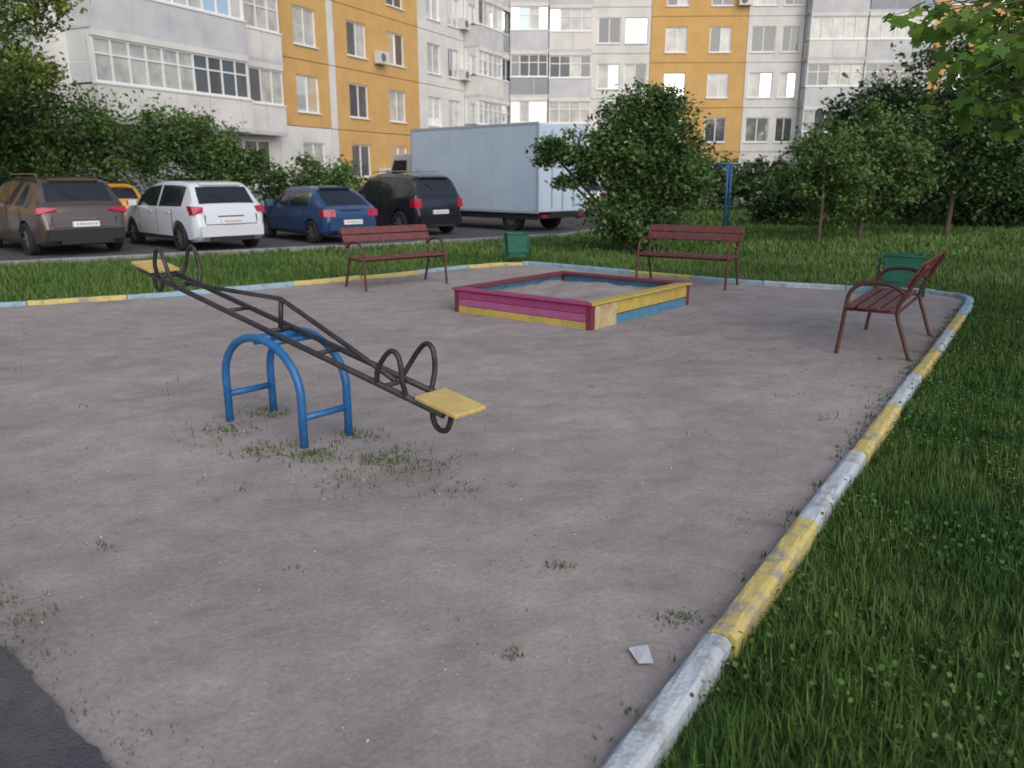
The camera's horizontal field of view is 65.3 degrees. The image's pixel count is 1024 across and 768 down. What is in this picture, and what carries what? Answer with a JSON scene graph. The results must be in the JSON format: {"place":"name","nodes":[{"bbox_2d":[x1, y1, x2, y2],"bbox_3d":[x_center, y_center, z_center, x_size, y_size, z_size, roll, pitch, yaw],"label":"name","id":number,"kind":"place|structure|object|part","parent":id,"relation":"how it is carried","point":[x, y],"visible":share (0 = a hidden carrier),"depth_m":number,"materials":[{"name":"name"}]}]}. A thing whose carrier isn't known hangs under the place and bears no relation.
{"place":"outdoors","nodes":[
{"label":"outdoors","id":0,"kind":"place"},
{"bbox_2d":[0,646,111,767],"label":"asphalt path","id":1,"kind":"structure","parent":0,"point":[36,731],"depth_m":2.37,"materials":[{"name":"grey asphalt"}]},
{"bbox_2d":[0,208,617,260],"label":"road","id":2,"kind":"structure","parent":0,"point":[472,227],"depth_m":20.49,"materials":[{"name":"grey asphalt"}]},
{"bbox_2d":[0,170,126,254],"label":"parked car","id":3,"kind":"object","parent":2,"relation":"on","point":[37,213],"visible":1,"depth_m":16.81,"materials":[{"name":"brown paint"}]},
{"bbox_2d":[102,180,140,208],"bbox_3d":[-11.793,-5.026,22.602,2.100,1.594,4.248,-13,19,-41],"label":"parked car","id":4,"kind":"object","parent":2,"relation":"on","point":[123,192],"visible":0.04,"depth_m":21.43,"materials":[{"name":"orange paint"}]},
{"bbox_2d":[124,175,264,250],"bbox_3d":[-7.769,-4.190,19.253,4.348,1.664,2.220,14,20,43],"label":"parked car","id":5,"kind":"object","parent":2,"relation":"on","point":[183,215],"visible":0.99,"depth_m":17.99,"materials":[{"name":"white paint"}]},
{"bbox_2d":[263,180,377,242],"bbox_3d":[-5.276,-4.621,21.184,2.030,1.524,4.048,-13,19,-41],"label":"parked car","id":6,"kind":"object","parent":2,"relation":"on","point":[315,214],"visible":0.88,"depth_m":20.02,"materials":[{"name":"blue paint"}]},
{"bbox_2d":[357,168,462,232],"bbox_3d":[-3.461,-5.494,23.900,2.180,1.844,4.448,-13,19,-41],"label":"parked car","id":7,"kind":"object","parent":2,"relation":"on","point":[428,200],"visible":0.84,"depth_m":22.50,"materials":[{"name":"black paint"}]},
{"bbox_2d":[390,122,586,230],"bbox_3d":[-1.268,-6.864,26.608,7.868,3.130,2.264,14,20,42],"label":"box truck","id":8,"kind":"object","parent":2,"relation":"on","point":[489,171],"visible":0.59,"depth_m":24.46,"materials":[{"name":"grey metal"}]},
{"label":"cab windows","id":9,"kind":"part","parent":8,"relation":"part of","materials":[{"name":"black glass"}]},
{"bbox_2d":[0,265,964,767],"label":"sand ground","id":10,"kind":"structure","parent":0,"point":[182,667],"depth_m":4.01,"materials":[{"name":"grey sand"}]},
{"bbox_2d":[131,245,485,448],"bbox_3d":[-1.527,-0.244,5.209,3.490,1.166,0.392,12,19,39],"label":"seesaw","id":11,"kind":"object","parent":10,"relation":"on","point":[449,403],"visible":1,"depth_m":5.00,"materials":[{"name":"blue paint"}]},
{"bbox_2d":[339,224,447,291],"bbox_3d":[-1.768,-1.921,12.130,1.500,0.915,0.716,-11,18,-37],"label":"park bench","id":12,"kind":"object","parent":10,"relation":"on","point":[351,237],"visible":0.99,"depth_m":12.11,"materials":[{"name":"brown paint"}]},
{"bbox_2d":[0,278,944,767],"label":"pebbles","id":13,"kind":"object","parent":10,"relation":"on","point":[366,494],"visible":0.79,"depth_m":4.25,"materials":[{"name":"grey stone"}]},
{"bbox_2d":[452,271,691,330],"bbox_3d":[0.786,-1.078,10.053,2.060,0.338,2.310,12,19,38],"label":"sandbox","id":14,"kind":"object","parent":10,"relation":"on","point":[586,301],"visible":0.92,"depth_m":9.57,"materials":[{"name":"yellow paint"}]},
{"bbox_2d":[629,645,653,663],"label":"paper litter","id":15,"kind":"object","parent":10,"relation":"on","point":[642,654],"visible":1,"depth_m":2.75,"materials":[{"name":"white paper"}]},
{"bbox_2d":[635,224,744,289],"bbox_3d":[2.695,-1.947,12.229,1.500,0.915,0.716,9,17,30],"label":"park bench","id":16,"kind":"object","parent":10,"relation":"on","point":[728,235],"visible":0.94,"depth_m":12.24,"materials":[{"name":"brown paint"}]},
{"bbox_2d":[834,251,947,360],"bbox_3d":[3.734,-0.802,7.835,0.716,0.915,1.500,10,17,33],"label":"park bench","id":17,"kind":"object","parent":10,"relation":"on","point":[875,299],"visible":0.98,"depth_m":7.49,"materials":[{"name":"brown paint"}]},
{"bbox_2d":[876,252,928,296],"bbox_3d":[5.396,-1.489,11.072,0.635,0.620,0.398,6,16,22],"label":"litter bin","id":18,"kind":"object","parent":10,"relation":"on","point":[900,278],"visible":0.59,"depth_m":10.92,"materials":[{"name":"green metal"}]},
{"bbox_2d":[0,202,1023,767],"bbox_3d":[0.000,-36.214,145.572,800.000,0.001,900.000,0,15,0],"label":"ground","id":19,"kind":"structure","parent":0,"point":[714,696],"depth_m":3.03,"materials":[{"name":"green plant"}]},
{"bbox_2d":[0,0,90,115],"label":"broadleaf tree","id":20,"kind":"object","parent":19,"relation":"on","point":[36,71],"visible":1,"depth_m":18.24,"materials":[{"name":"green plant"}]},
{"bbox_2d":[0,38,191,188],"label":"broadleaf tree","id":21,"kind":"object","parent":19,"relation":"on","point":[59,139],"visible":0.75,"depth_m":21.71,"materials":[{"name":"green plant"}]},
{"bbox_2d":[119,89,278,202],"bbox_3d":[-9.788,-6.943,24.941,4.845,4.271,3.655,0,15,0],"label":"broadleaf tree","id":22,"kind":"object","parent":19,"relation":"on","point":[215,160],"visible":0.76,"depth_m":24.52,"materials":[{"name":"green plant"}]},
{"bbox_2d":[0,0,509,205],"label":"apartment building","id":23,"kind":"structure","parent":19,"relation":"on","point":[365,86],"depth_m":34.01,"materials":[{"name":"white concrete"}]},
{"bbox_2d":[0,227,602,265],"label":"road kerb","id":24,"kind":"structure","parent":19,"relation":"on","point":[244,251],"depth_m":17.38,"materials":[{"name":"concrete"}]},
{"bbox_2d":[251,151,370,205],"bbox_3d":[-7.013,-6.718,27.608,4.665,2.530,2.598,-6,16,-22],"label":"shrub","id":25,"kind":"object","parent":19,"relation":"on","point":[336,176],"visible":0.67,"depth_m":27.19,"materials":[{"name":"green plant"}]},
{"bbox_2d":[0,276,961,767],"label":"weed tufts","id":26,"kind":"object","parent":19,"relation":"on","point":[370,454],"visible":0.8,"depth_m":4.69,"materials":[{"name":"green plant"}]},
{"bbox_2d":[0,261,973,767],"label":"painted kerb","id":27,"kind":"structure","parent":19,"relation":"on","point":[654,731],"depth_m":3.40,"materials":[{"name":"white concrete"}]},
{"bbox_2d":[0,248,1023,301],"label":"lawn grass","id":28,"kind":"structure","parent":19,"relation":"on","point":[324,263],"depth_m":14.27,"materials":[{"name":"green plant"}]},
{"bbox_2d":[503,232,528,261],"bbox_3d":[0.082,-2.561,15.186,0.508,0.620,0.318,-3,15,-11],"label":"litter bin","id":29,"kind":"object","parent":19,"relation":"on","point":[515,244],"visible":0.88,"depth_m":15.06,"materials":[{"name":"green metal"}]},
{"bbox_2d":[205,222,1023,256],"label":"lawn grass","id":30,"kind":"structure","parent":19,"relation":"on","point":[871,238],"depth_m":19.28,"materials":[{"name":"green plant"}]},
{"bbox_2d":[524,77,729,253],"bbox_3d":[2.514,-4.631,17.315,4.506,3.690,3.287,0,15,0],"label":"lilac bush","id":31,"kind":"object","parent":19,"relation":"on","point":[625,167],"visible":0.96,"depth_m":16.78,"materials":[{"name":"green plant"}]},
{"bbox_2d":[611,174,719,209],"bbox_3d":[4.852,-6.397,26.101,4.048,2.661,3.508,0,15,0],"label":"shrub","id":32,"kind":"object","parent":19,"relation":"on","point":[693,195],"visible":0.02,"depth_m":25.99,"materials":[{"name":"green plant"}]},
{"bbox_2d":[718,163,740,225],"bbox_3d":[7.050,-6.126,26.098,0.600,2.100,1.861,5,15,18],"label":"carpet beating frame","id":33,"kind":"object","parent":19,"relation":"on","point":[727,168],"visible":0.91,"depth_m":25.41,"materials":[{"name":"blue paint"}]},
{"bbox_2d":[510,0,1023,201],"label":"apartment building","id":34,"kind":"structure","parent":19,"relation":"on","point":[754,76],"depth_m":49.91,"materials":[{"name":"white concrete"}]},
{"bbox_2d":[678,141,947,210],"bbox_3d":[20.720,-10.438,38.818,32.933,4.054,8.777,0,15,0],"label":"shrub belt","id":35,"kind":"object","parent":19,"relation":"on","point":[738,180],"visible":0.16,"depth_m":38.41,"materials":[{"name":"green plant"}]},
{"bbox_2d":[616,206,1022,226],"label":"lawn grass","id":36,"kind":"structure","parent":19,"relation":"on","point":[737,217],"depth_m":29.53,"materials":[{"name":"green plant"}]},
{"bbox_2d":[756,118,899,244],"bbox_3d":[7.596,-4.849,19.305,2.843,3.055,2.999,13,20,42],"label":"young tree","id":37,"kind":"object","parent":19,"relation":"on","point":[808,178],"visible":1,"depth_m":19.02,"materials":[{"name":"green plant"}]},
{"bbox_2d":[656,383,1023,767],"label":"lawn grass","id":38,"kind":"structure","parent":19,"relation":"on","point":[948,507],"depth_m":2.97,"materials":[{"name":"green plant"}]},
{"bbox_2d":[690,292,1023,767],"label":"clover leaves","id":39,"kind":"object","parent":19,"relation":"on","point":[981,717],"visible":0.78,"depth_m":3.47,"materials":[{"name":"green plant"}]},
{"bbox_2d":[782,69,962,211],"bbox_3d":[15.550,-10.387,34.405,8.026,6.171,7.532,0,15,0],"label":"broadleaf tree","id":40,"kind":"object","parent":19,"relation":"on","point":[860,97],"visible":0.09,"depth_m":33.36,"materials":[{"name":"green plant"}]},
{"bbox_2d":[737,159,1023,227],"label":"shrub","id":41,"kind":"object","parent":19,"relation":"on","point":[963,212],"visible":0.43,"depth_m":26.17,"materials":[{"name":"green plant"}]},
{"bbox_2d":[808,98,964,239],"bbox_3d":[9.399,-5.499,20.700,3.745,3.611,3.220,12,19,37],"label":"young tree","id":42,"kind":"object","parent":19,"relation":"on","point":[879,137],"visible":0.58,"depth_m":20.41,"materials":[{"name":"green plant"}]},
{"bbox_2d":[787,279,1023,394],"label":"lawn grass","id":43,"kind":"structure","parent":19,"relation":"on","point":[982,292],"depth_m":7.92,"materials":[{"name":"green plant"}]},
{"bbox_2d":[858,13,1021,211],"bbox_3d":[20.362,-11.980,35.954,10.590,8.475,9.612,-8,17,-30],"label":"broadleaf tree","id":44,"kind":"object","parent":19,"relation":"on","point":[932,51],"visible":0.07,"depth_m":34.92,"materials":[{"name":"green plant"}]},
{"bbox_2d":[872,68,1023,235],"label":"young tree","id":45,"kind":"object","parent":19,"relation":"on","point":[975,172],"visible":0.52,"depth_m":21.60,"materials":[{"name":"green plant"}]},
{"bbox_2d":[882,0,1023,143],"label":"maple tree","id":46,"kind":"object","parent":19,"relation":"on","point":[951,25],"visible":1,"depth_m":5.69,"materials":[{"name":"green plant"}]},
{"bbox_2d":[912,6,1023,224],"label":"broadleaf tree","id":47,"kind":"object","parent":19,"relation":"on","point":[1012,72],"visible":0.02,"depth_m":26.10,"materials":[{"name":"green plant"}]},
{"bbox_2d":[571,182,606,215],"bbox_3d":[2.819,-8.157,34.619,2.100,1.594,4.248,-2,15,-8],"label":"parked car","id":48,"kind":"object","parent":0,"point":[591,188],"visible":0.12,"depth_m":32.80,"materials":[{"name":"silver metal"}]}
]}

